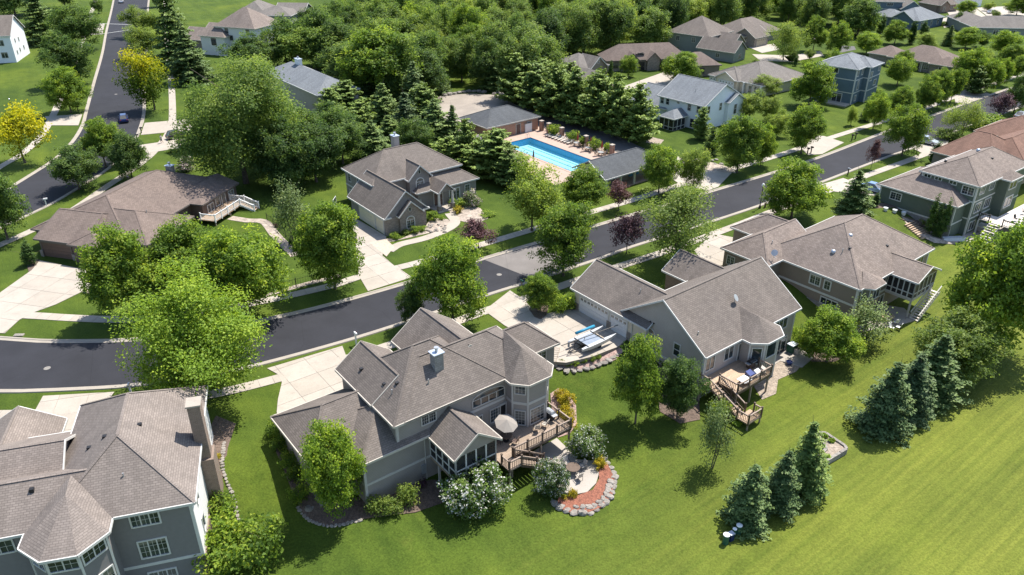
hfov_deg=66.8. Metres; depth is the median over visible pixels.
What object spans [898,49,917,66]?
maple tree
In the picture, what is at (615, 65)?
window
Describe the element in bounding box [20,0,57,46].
fir tree
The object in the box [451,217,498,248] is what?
plum tree
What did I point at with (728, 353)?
window
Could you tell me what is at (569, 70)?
pine tree
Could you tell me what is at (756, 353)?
window
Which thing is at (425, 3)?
oak tree
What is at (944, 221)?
arborvitae
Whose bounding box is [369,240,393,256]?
paver strip
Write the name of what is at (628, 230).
plum tree
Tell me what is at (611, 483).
boulder wall
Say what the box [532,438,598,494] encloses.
patio
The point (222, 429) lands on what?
planting bed
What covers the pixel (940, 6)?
house
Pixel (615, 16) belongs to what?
oak tree
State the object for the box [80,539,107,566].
window
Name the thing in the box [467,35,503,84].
broadleaf tree
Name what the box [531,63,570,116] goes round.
pine tree
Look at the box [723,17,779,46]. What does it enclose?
house
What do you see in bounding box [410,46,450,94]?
broadleaf tree
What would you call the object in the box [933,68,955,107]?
maple tree
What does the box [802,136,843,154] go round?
driveway
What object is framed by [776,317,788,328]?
window
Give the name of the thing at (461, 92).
boulder row
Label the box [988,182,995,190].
window
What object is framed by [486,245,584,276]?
street patch
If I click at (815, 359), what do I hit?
planting bed
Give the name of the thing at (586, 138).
brick pillar
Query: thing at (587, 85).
pine tree
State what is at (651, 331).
window
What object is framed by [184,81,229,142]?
oak tree
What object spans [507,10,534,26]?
oak tree
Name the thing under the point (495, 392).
window
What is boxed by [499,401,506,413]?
door
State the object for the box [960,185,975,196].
window
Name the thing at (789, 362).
planter pot
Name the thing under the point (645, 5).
broadleaf tree
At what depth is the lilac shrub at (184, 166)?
142.22 m
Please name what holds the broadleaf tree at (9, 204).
on the ground
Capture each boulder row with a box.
[442,89,486,95]
[492,90,504,100]
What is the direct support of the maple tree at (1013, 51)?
on the ground
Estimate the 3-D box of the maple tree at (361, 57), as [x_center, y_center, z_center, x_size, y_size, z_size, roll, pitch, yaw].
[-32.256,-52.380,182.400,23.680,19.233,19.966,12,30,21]
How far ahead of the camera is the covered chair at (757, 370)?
84.24 m
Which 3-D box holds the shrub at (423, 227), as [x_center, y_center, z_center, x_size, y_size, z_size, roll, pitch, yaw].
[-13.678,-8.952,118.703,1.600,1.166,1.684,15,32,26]
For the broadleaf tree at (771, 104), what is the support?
on the ground
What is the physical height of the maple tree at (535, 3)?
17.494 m
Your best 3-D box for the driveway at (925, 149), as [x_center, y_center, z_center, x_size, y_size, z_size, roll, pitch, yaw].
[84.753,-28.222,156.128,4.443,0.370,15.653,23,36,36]
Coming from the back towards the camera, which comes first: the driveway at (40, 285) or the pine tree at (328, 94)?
the pine tree at (328, 94)
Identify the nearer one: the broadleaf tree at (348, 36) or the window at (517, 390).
the window at (517, 390)
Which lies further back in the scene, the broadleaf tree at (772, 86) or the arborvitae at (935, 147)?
the broadleaf tree at (772, 86)
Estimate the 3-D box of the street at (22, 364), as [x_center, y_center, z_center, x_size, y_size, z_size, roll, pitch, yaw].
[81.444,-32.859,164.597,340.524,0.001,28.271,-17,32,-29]
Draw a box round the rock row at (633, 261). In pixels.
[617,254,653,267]
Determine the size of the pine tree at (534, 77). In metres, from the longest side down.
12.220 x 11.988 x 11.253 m
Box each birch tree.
[269,175,311,240]
[696,396,738,469]
[845,293,897,351]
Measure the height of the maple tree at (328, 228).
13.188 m
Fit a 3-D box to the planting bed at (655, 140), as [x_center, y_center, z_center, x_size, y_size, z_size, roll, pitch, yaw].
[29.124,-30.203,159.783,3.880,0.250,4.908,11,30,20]
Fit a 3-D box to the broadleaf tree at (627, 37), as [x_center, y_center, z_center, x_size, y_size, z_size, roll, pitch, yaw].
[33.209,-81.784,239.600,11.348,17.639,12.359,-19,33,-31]
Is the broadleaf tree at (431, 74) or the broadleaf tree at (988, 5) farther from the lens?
the broadleaf tree at (988, 5)
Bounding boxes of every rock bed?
[426,224,446,232]
[681,158,723,169]
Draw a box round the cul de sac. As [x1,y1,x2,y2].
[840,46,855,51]
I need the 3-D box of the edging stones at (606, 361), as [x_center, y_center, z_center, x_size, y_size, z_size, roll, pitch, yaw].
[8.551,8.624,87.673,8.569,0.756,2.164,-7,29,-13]
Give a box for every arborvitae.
[13,240,37,265]
[608,60,613,76]
[872,193,880,205]
[876,13,889,36]
[907,21,917,43]
[918,21,929,34]
[923,193,941,233]
[927,141,942,163]
[931,202,945,236]
[936,199,956,238]
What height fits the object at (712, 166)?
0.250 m
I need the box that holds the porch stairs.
[909,283,941,321]
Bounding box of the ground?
[0,0,1023,574]
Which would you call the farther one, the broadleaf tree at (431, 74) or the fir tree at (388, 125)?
the broadleaf tree at (431, 74)
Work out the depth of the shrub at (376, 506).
69.27 m
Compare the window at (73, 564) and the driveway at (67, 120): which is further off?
the driveway at (67, 120)
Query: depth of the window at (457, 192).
129.25 m
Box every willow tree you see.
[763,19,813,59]
[940,96,985,137]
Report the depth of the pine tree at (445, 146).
141.45 m
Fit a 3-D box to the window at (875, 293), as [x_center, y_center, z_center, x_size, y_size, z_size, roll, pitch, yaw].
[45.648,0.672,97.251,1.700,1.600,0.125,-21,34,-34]
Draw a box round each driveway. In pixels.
[0,260,89,332]
[35,392,113,431]
[45,114,81,125]
[91,24,104,34]
[140,139,180,152]
[141,120,191,134]
[267,346,345,412]
[353,217,409,290]
[484,291,626,364]
[624,71,671,90]
[673,157,733,190]
[695,231,732,265]
[749,44,778,52]
[752,54,792,61]
[785,51,823,61]
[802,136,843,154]
[822,178,876,195]
[915,138,948,156]
[947,10,984,16]
[954,90,988,103]
[977,6,1023,15]
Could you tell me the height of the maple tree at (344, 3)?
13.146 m
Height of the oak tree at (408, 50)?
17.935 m
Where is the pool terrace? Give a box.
[482,127,647,193]
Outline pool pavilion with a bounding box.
[572,147,645,190]
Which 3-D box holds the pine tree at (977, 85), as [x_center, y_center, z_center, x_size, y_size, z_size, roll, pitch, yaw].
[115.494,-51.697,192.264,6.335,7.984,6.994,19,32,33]
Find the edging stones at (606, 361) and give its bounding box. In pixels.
[554,353,619,373]
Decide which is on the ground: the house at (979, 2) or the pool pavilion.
the house at (979, 2)
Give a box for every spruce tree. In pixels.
[352,67,376,104]
[391,87,421,129]
[398,56,430,104]
[716,464,776,541]
[762,449,806,523]
[844,358,916,448]
[900,350,937,430]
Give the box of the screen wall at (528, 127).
[524,122,531,132]
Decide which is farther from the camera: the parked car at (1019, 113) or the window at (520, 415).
the parked car at (1019, 113)
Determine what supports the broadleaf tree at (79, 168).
on the ground
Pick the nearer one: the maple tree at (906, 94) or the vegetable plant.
the vegetable plant
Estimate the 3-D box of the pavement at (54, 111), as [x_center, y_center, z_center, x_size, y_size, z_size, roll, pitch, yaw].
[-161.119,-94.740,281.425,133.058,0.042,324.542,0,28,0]
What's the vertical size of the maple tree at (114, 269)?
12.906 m
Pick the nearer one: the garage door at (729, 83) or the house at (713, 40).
the garage door at (729, 83)
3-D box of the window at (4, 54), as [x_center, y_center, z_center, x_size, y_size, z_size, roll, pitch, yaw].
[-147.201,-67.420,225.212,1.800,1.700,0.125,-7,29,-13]
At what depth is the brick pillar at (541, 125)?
165.03 m
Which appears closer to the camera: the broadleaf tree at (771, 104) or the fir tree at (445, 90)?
the broadleaf tree at (771, 104)
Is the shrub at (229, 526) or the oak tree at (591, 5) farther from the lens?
the oak tree at (591, 5)
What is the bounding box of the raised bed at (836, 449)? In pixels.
[818,431,847,464]
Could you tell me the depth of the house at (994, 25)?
262.50 m
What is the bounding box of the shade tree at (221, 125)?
[167,50,308,183]
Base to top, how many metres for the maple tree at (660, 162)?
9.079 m
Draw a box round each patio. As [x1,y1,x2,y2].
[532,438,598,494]
[775,347,811,367]
[858,305,914,330]
[962,227,1008,243]
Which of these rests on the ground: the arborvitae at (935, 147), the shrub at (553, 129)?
the arborvitae at (935, 147)
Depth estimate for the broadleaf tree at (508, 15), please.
238.80 m
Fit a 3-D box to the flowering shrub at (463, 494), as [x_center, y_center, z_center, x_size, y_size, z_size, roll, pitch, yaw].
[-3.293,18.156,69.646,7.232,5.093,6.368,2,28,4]
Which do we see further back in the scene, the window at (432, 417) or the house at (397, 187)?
the house at (397, 187)
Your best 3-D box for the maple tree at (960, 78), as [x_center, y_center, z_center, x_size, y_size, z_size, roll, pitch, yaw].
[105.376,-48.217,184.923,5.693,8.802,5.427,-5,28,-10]
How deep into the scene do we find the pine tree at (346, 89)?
171.21 m
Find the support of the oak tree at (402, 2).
on the ground
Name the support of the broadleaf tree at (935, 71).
on the ground
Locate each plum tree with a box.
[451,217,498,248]
[606,178,632,210]
[607,209,645,253]
[865,138,883,165]
[986,90,1017,114]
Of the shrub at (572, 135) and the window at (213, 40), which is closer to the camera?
the shrub at (572, 135)
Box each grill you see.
[546,407,557,420]
[745,358,757,368]
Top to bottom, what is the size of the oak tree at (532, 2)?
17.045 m
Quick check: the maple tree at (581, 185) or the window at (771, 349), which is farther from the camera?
the maple tree at (581, 185)
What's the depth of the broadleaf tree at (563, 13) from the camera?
232.62 m
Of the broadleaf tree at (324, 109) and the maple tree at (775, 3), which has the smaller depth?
the broadleaf tree at (324, 109)
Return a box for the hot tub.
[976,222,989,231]
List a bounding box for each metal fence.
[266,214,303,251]
[273,273,343,287]
[563,131,621,152]
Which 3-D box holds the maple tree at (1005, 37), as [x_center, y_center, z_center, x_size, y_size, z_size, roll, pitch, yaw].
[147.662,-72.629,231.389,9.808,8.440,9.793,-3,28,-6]
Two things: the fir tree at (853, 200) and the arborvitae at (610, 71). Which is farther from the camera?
the arborvitae at (610, 71)
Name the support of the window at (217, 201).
in the house at (147, 202)
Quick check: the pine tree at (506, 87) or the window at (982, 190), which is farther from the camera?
the pine tree at (506, 87)
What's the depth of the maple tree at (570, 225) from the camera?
100.81 m
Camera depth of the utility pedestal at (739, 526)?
67.15 m
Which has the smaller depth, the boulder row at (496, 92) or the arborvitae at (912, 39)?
the boulder row at (496, 92)
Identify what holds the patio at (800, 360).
on the ground
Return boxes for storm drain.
[13,333,24,336]
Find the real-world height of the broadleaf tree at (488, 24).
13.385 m
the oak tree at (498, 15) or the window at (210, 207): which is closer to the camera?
the window at (210, 207)
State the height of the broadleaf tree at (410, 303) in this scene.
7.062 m
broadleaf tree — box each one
[0,0,40,15]
[0,172,32,240]
[33,30,97,81]
[43,0,104,44]
[44,141,103,189]
[59,0,73,5]
[88,0,102,13]
[99,128,150,179]
[116,4,159,30]
[122,23,165,55]
[215,31,284,68]
[239,112,319,189]
[249,129,295,185]
[257,13,301,66]
[284,114,351,181]
[288,109,328,156]
[291,4,343,60]
[293,7,319,25]
[306,100,361,126]
[312,104,371,163]
[313,16,351,61]
[318,0,348,17]
[328,0,363,26]
[341,26,361,45]
[343,29,365,41]
[349,10,374,27]
[371,58,408,104]
[392,116,434,147]
[394,276,424,324]
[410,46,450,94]
[412,12,448,47]
[413,29,449,72]
[414,0,457,9]
[450,0,474,7]
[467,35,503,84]
[478,18,502,31]
[488,0,506,13]
[499,150,564,230]
[502,7,529,28]
[506,13,535,38]
[530,7,571,53]
[542,7,573,49]
[610,0,639,44]
[628,0,672,42]
[655,353,711,420]
[657,0,691,30]
[678,147,711,188]
[683,0,709,22]
[739,87,765,117]
[748,73,783,93]
[757,95,782,119]
[764,107,790,135]
[775,0,806,24]
[790,51,799,61]
[804,48,816,59]
[838,0,882,35]
[847,105,857,125]
[914,32,939,46]
[928,66,946,78]
[953,10,962,19]
[976,30,993,46]
[982,1,996,9]
[984,46,995,60]
[991,9,1001,15]
[1004,72,1023,113]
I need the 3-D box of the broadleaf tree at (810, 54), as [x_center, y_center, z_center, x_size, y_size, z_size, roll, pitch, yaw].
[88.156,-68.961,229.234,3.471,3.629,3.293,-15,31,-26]
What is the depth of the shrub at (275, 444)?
73.21 m
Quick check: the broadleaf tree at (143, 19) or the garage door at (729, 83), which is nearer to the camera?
the garage door at (729, 83)
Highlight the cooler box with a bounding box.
[786,341,797,353]
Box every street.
[0,88,1020,388]
[4,0,147,222]
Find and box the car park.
[438,94,538,130]
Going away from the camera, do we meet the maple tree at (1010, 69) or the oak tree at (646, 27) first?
the maple tree at (1010, 69)
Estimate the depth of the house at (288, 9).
270.88 m
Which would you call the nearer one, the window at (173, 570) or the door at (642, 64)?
the window at (173, 570)
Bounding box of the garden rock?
[304,505,313,511]
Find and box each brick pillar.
[539,120,543,130]
[546,122,551,132]
[559,127,564,137]
[583,135,588,146]
[609,143,614,154]
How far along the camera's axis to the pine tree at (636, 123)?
154.86 m
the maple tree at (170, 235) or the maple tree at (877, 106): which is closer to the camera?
the maple tree at (170, 235)
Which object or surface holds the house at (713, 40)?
on the ground
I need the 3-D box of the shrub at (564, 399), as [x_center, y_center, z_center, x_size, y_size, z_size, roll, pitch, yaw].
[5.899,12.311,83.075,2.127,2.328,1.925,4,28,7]
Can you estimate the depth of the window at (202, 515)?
63.60 m
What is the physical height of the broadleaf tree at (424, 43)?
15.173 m
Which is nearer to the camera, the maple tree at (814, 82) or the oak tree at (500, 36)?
the maple tree at (814, 82)
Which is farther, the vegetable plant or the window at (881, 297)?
the window at (881, 297)
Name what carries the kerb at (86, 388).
on the ground
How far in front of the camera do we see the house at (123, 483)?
60.52 m
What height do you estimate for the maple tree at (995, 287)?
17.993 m
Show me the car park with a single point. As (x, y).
(464, 104)
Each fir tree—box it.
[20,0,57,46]
[149,0,205,74]
[162,23,219,87]
[352,120,390,161]
[368,79,398,125]
[379,115,405,146]
[415,96,458,148]
[432,60,452,95]
[443,102,462,143]
[477,55,500,92]
[790,420,835,505]
[831,166,877,215]
[858,107,868,121]
[905,332,973,415]
[940,25,955,46]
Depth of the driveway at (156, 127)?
167.76 m
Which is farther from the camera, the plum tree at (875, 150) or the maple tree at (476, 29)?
the maple tree at (476, 29)
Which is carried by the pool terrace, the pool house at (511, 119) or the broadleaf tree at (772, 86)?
the pool house at (511, 119)
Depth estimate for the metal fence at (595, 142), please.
152.86 m
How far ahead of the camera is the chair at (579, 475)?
73.07 m
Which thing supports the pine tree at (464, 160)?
on the ground
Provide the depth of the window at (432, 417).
71.09 m
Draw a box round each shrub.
[174,155,195,171]
[191,533,249,574]
[204,502,247,554]
[207,489,239,519]
[225,511,288,573]
[263,421,279,439]
[269,433,287,451]
[276,448,297,469]
[281,462,304,483]
[285,481,309,504]
[363,494,390,517]
[381,494,403,516]
[389,231,401,239]
[395,482,420,508]
[401,228,409,235]
[409,225,420,233]
[418,225,426,231]
[418,476,426,488]
[426,210,439,220]
[436,457,514,523]
[448,197,468,206]
[452,205,464,214]
[462,188,482,207]
[481,208,495,217]
[530,456,570,499]
[546,124,560,135]
[547,293,573,313]
[553,387,570,398]
[557,393,576,406]
[557,403,575,418]
[558,293,576,309]
[561,413,577,428]
[564,423,607,461]
[566,130,580,140]
[567,487,577,498]
[578,136,588,146]
[587,136,601,149]
[592,454,608,471]
[603,143,609,153]
[659,60,667,68]
[708,398,732,419]
[792,325,805,346]
[802,60,814,66]
[876,88,884,94]
[934,127,964,141]
[961,111,1003,127]
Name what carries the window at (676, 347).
in the house at (714, 317)
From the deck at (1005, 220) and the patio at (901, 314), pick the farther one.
the deck at (1005, 220)
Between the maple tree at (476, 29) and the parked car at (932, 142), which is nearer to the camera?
the parked car at (932, 142)
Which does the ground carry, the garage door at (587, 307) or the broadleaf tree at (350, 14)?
the broadleaf tree at (350, 14)
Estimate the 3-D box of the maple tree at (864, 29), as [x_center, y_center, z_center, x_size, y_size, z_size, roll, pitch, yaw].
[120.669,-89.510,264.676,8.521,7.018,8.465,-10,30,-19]
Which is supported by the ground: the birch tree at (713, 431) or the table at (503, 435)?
the birch tree at (713, 431)
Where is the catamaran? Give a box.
[561,325,617,353]
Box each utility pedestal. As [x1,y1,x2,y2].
[722,532,729,544]
[728,530,734,541]
[736,523,742,534]
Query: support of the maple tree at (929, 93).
on the ground
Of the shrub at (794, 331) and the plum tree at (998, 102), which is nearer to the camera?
the shrub at (794, 331)
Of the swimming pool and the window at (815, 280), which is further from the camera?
the swimming pool
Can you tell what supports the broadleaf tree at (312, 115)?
on the ground
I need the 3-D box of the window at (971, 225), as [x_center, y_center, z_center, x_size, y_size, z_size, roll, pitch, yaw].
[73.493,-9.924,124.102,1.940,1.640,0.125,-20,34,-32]
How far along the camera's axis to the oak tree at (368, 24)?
208.37 m
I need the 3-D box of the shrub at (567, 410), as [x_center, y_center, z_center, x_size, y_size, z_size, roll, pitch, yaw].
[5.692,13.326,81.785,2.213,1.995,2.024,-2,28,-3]
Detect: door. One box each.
[39,241,72,259]
[221,193,226,204]
[359,206,375,228]
[375,216,384,234]
[433,192,442,205]
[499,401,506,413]
[516,123,520,133]
[579,295,608,325]
[609,312,627,337]
[638,61,644,69]
[718,79,733,87]
[736,342,741,360]
[747,85,752,93]
[756,37,766,46]
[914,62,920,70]
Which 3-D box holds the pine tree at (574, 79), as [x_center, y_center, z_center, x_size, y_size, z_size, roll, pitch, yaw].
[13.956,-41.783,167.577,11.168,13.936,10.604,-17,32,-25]
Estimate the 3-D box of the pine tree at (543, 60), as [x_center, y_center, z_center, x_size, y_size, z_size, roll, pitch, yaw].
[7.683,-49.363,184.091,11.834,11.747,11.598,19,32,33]
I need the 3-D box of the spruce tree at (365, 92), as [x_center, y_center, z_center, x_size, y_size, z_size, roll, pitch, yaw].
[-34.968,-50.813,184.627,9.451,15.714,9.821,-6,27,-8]
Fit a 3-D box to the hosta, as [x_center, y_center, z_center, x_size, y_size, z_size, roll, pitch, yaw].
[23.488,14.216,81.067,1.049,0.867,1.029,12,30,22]
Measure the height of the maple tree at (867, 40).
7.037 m
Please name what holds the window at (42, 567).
in the house at (123, 483)
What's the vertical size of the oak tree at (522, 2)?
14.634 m
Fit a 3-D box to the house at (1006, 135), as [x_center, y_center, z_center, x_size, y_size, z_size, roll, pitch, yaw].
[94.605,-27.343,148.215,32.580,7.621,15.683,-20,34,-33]
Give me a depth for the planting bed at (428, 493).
70.24 m
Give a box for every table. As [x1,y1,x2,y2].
[500,432,511,443]
[566,462,579,473]
[737,375,748,382]
[880,312,894,321]
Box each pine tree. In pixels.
[310,84,346,115]
[331,79,370,109]
[343,97,381,139]
[408,81,447,123]
[429,135,466,168]
[451,118,479,165]
[457,137,488,175]
[465,127,531,181]
[489,147,527,187]
[494,52,530,102]
[512,60,551,109]
[526,56,557,89]
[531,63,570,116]
[545,61,584,100]
[551,64,594,124]
[572,65,614,130]
[582,74,596,97]
[592,70,633,137]
[613,78,662,142]
[691,106,712,139]
[702,126,720,154]
[964,64,990,93]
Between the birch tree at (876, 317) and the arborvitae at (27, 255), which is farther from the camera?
the arborvitae at (27, 255)
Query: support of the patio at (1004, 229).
on the ground
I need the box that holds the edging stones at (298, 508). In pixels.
[296,506,362,527]
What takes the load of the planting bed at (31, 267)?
on the ground
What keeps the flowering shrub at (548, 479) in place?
on the ground
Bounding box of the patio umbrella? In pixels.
[495,414,517,442]
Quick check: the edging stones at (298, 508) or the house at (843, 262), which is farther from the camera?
the house at (843, 262)
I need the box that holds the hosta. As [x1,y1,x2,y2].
[732,420,741,426]
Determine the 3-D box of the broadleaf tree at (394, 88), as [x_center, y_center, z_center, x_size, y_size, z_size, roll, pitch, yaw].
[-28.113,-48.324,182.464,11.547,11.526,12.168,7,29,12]
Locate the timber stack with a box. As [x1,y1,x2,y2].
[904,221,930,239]
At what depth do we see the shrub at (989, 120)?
165.77 m
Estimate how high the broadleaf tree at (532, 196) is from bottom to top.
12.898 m
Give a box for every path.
[227,216,297,256]
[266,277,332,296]
[391,213,459,251]
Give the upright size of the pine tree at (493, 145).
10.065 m
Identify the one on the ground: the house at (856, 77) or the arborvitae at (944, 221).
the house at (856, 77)
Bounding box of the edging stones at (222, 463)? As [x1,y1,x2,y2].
[220,441,239,520]
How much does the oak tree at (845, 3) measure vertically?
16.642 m
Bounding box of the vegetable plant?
[827,437,835,442]
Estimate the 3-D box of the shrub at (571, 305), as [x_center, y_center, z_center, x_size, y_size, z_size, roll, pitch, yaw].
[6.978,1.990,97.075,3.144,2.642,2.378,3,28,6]
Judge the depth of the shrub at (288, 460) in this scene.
71.91 m
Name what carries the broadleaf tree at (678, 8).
on the ground
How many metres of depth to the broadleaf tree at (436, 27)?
212.02 m
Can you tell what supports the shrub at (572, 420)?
on the planting bed at (554, 401)
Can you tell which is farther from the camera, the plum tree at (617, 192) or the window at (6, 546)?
the plum tree at (617, 192)
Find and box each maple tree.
[35,66,93,112]
[74,219,170,315]
[77,116,120,166]
[142,212,210,300]
[179,222,294,315]
[289,199,364,288]
[298,416,368,520]
[329,0,355,13]
[333,22,424,96]
[401,0,422,27]
[411,233,487,324]
[448,2,489,36]
[453,21,486,70]
[507,0,538,13]
[519,270,559,310]
[526,198,599,276]
[534,0,562,17]
[559,162,610,208]
[609,332,665,423]
[619,54,640,75]
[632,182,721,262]
[638,142,683,192]
[661,51,703,79]
[710,112,768,172]
[753,122,778,165]
[759,155,834,217]
[770,0,782,12]
[782,100,827,153]
[788,60,838,106]
[793,301,867,362]
[801,14,829,49]
[824,47,841,59]
[825,19,853,50]
[854,20,878,32]
[855,31,883,53]
[861,92,892,129]
[881,102,936,156]
[882,19,912,43]
[885,54,916,85]
[888,85,916,115]
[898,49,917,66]
[910,303,1017,388]
[914,73,945,110]
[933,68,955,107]
[939,217,1023,353]
[947,67,970,101]
[951,26,986,48]
[951,46,990,89]
[953,0,977,13]
[981,57,1006,88]
[988,29,1023,54]
[996,42,1023,63]
[1001,57,1015,83]
[1002,0,1023,15]
[1011,55,1023,77]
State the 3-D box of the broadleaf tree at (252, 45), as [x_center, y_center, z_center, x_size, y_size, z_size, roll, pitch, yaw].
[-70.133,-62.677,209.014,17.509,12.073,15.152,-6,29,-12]
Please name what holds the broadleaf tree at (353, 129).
on the ground
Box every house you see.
[0,15,29,62]
[0,385,223,574]
[30,162,238,262]
[186,7,276,55]
[245,0,311,29]
[268,56,360,113]
[270,307,559,506]
[341,132,479,235]
[458,105,540,138]
[561,53,609,88]
[570,249,801,397]
[597,42,721,76]
[631,74,746,130]
[668,16,747,62]
[708,60,803,96]
[720,214,941,320]
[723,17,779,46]
[811,52,884,106]
[867,45,959,74]
[869,0,919,14]
[877,6,945,29]
[877,146,1023,235]
[918,0,958,12]
[931,115,1023,183]
[946,11,1023,35]
[953,0,981,8]
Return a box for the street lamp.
[758,183,764,208]
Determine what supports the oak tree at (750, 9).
on the ground
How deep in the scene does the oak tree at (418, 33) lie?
202.79 m
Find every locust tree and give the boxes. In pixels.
[0,99,56,163]
[101,245,273,399]
[111,45,178,109]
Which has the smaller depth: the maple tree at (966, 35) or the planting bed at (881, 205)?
the planting bed at (881, 205)
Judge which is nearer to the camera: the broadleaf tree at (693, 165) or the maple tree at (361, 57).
the broadleaf tree at (693, 165)
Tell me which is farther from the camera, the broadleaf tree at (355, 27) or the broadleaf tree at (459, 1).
the broadleaf tree at (459, 1)
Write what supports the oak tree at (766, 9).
on the ground
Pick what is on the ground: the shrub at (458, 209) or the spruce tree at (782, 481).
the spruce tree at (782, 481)
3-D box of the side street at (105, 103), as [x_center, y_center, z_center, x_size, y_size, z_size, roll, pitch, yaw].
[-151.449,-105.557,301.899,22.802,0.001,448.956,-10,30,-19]
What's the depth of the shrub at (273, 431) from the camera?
74.44 m
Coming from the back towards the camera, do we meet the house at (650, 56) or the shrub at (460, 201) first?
the house at (650, 56)
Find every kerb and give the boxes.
[0,0,149,228]
[0,87,1010,342]
[0,106,1023,392]
[10,0,113,188]
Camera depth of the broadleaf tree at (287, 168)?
129.28 m
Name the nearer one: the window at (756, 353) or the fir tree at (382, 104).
the window at (756, 353)
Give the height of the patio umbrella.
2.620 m
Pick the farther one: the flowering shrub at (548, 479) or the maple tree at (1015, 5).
the maple tree at (1015, 5)
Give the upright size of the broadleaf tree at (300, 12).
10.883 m
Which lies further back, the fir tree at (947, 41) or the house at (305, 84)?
the fir tree at (947, 41)
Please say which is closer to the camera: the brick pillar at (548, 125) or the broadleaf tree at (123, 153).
the broadleaf tree at (123, 153)
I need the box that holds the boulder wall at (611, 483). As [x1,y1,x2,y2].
[550,456,618,515]
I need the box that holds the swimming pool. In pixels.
[510,134,591,172]
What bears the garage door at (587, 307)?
in the house at (714, 317)
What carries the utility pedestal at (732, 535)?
on the ground
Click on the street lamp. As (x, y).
(759, 207)
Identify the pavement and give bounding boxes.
[0,3,175,246]
[0,7,93,168]
[0,74,1018,322]
[0,153,926,417]
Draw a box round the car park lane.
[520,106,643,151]
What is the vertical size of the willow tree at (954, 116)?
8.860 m
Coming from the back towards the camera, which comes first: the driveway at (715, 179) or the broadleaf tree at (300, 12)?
the broadleaf tree at (300, 12)
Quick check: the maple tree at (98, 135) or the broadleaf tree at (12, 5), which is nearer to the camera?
the maple tree at (98, 135)
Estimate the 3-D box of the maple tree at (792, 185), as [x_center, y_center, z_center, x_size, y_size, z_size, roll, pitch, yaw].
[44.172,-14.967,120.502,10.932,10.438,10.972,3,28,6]
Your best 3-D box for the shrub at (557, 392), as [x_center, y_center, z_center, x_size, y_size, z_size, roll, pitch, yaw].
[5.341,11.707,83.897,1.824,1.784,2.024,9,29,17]
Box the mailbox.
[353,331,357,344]
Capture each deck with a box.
[199,193,259,225]
[491,400,571,487]
[698,357,773,430]
[974,204,1023,243]
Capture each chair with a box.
[511,436,519,444]
[541,419,549,428]
[563,455,570,464]
[575,472,583,479]
[578,458,586,471]
[745,369,755,380]
[754,368,759,377]
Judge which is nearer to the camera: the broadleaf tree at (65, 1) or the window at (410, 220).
the window at (410, 220)
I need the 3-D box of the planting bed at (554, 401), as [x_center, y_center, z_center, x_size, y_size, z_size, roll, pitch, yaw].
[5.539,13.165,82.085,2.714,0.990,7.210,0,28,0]
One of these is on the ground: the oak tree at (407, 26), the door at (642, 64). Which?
the oak tree at (407, 26)
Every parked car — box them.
[119,113,128,122]
[165,130,187,139]
[862,181,880,192]
[917,135,939,145]
[1013,111,1023,116]
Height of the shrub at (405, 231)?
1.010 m
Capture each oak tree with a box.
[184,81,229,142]
[218,56,284,118]
[257,85,305,123]
[275,25,342,70]
[314,39,356,83]
[346,22,364,30]
[354,1,372,17]
[361,16,401,33]
[363,0,392,18]
[367,28,420,102]
[368,2,405,25]
[390,0,413,17]
[392,11,425,39]
[409,29,445,52]
[415,0,455,36]
[416,1,454,46]
[440,32,476,82]
[449,3,470,30]
[466,0,503,16]
[481,18,514,77]
[484,6,511,27]
[489,34,542,83]
[504,0,532,22]
[506,0,533,11]
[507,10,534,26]
[507,21,551,50]
[519,28,570,70]
[528,0,563,9]
[545,1,574,41]
[562,4,605,55]
[563,0,601,51]
[568,0,588,5]
[590,0,637,50]
[630,0,660,9]
[630,6,672,42]
[705,0,743,20]
[709,0,744,24]
[738,0,768,17]
[744,0,775,21]
[796,0,832,28]
[827,0,842,24]
[834,0,867,21]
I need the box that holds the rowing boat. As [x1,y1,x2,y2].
[941,236,965,240]
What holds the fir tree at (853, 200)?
on the ground
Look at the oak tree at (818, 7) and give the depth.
265.04 m
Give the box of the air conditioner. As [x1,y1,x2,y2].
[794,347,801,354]
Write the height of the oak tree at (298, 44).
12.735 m
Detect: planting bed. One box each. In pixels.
[27,259,39,271]
[211,416,235,477]
[276,442,447,525]
[386,218,449,241]
[450,205,487,221]
[529,305,547,318]
[550,389,576,436]
[558,347,622,368]
[558,463,613,513]
[646,137,663,143]
[656,364,699,422]
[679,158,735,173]
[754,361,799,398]
[811,353,840,361]
[874,202,926,227]
[901,216,958,243]
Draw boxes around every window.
[0,52,8,57]
[0,539,17,554]
[31,560,46,572]
[46,559,80,573]
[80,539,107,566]
[99,563,116,574]
[128,512,161,528]
[136,536,170,559]
[147,567,178,574]
[201,511,205,531]
[207,202,214,212]
[211,38,216,45]
[215,196,220,206]
[228,189,234,198]
[406,215,414,228]
[416,177,423,186]
[421,412,436,426]
[449,186,459,199]
[464,183,469,191]
[472,385,504,408]
[490,403,506,423]
[514,386,525,395]
[514,409,525,425]
[529,403,544,425]
[539,350,546,359]
[612,63,618,68]
[648,328,654,341]
[672,342,680,357]
[689,118,697,127]
[704,355,715,372]
[723,345,734,361]
[726,254,734,264]
[750,348,762,363]
[765,341,776,358]
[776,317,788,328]
[777,335,787,353]
[808,273,821,286]
[819,295,837,308]
[822,279,831,291]
[824,66,838,73]
[831,92,842,101]
[860,290,870,300]
[871,288,880,300]
[874,293,884,310]
[889,191,901,201]
[922,63,928,69]
[949,180,956,185]
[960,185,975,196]
[967,219,975,231]
[973,201,981,213]
[979,186,985,195]
[982,196,991,208]
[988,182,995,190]
[1002,194,1013,208]
[1008,180,1017,190]
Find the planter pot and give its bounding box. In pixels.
[786,359,792,364]

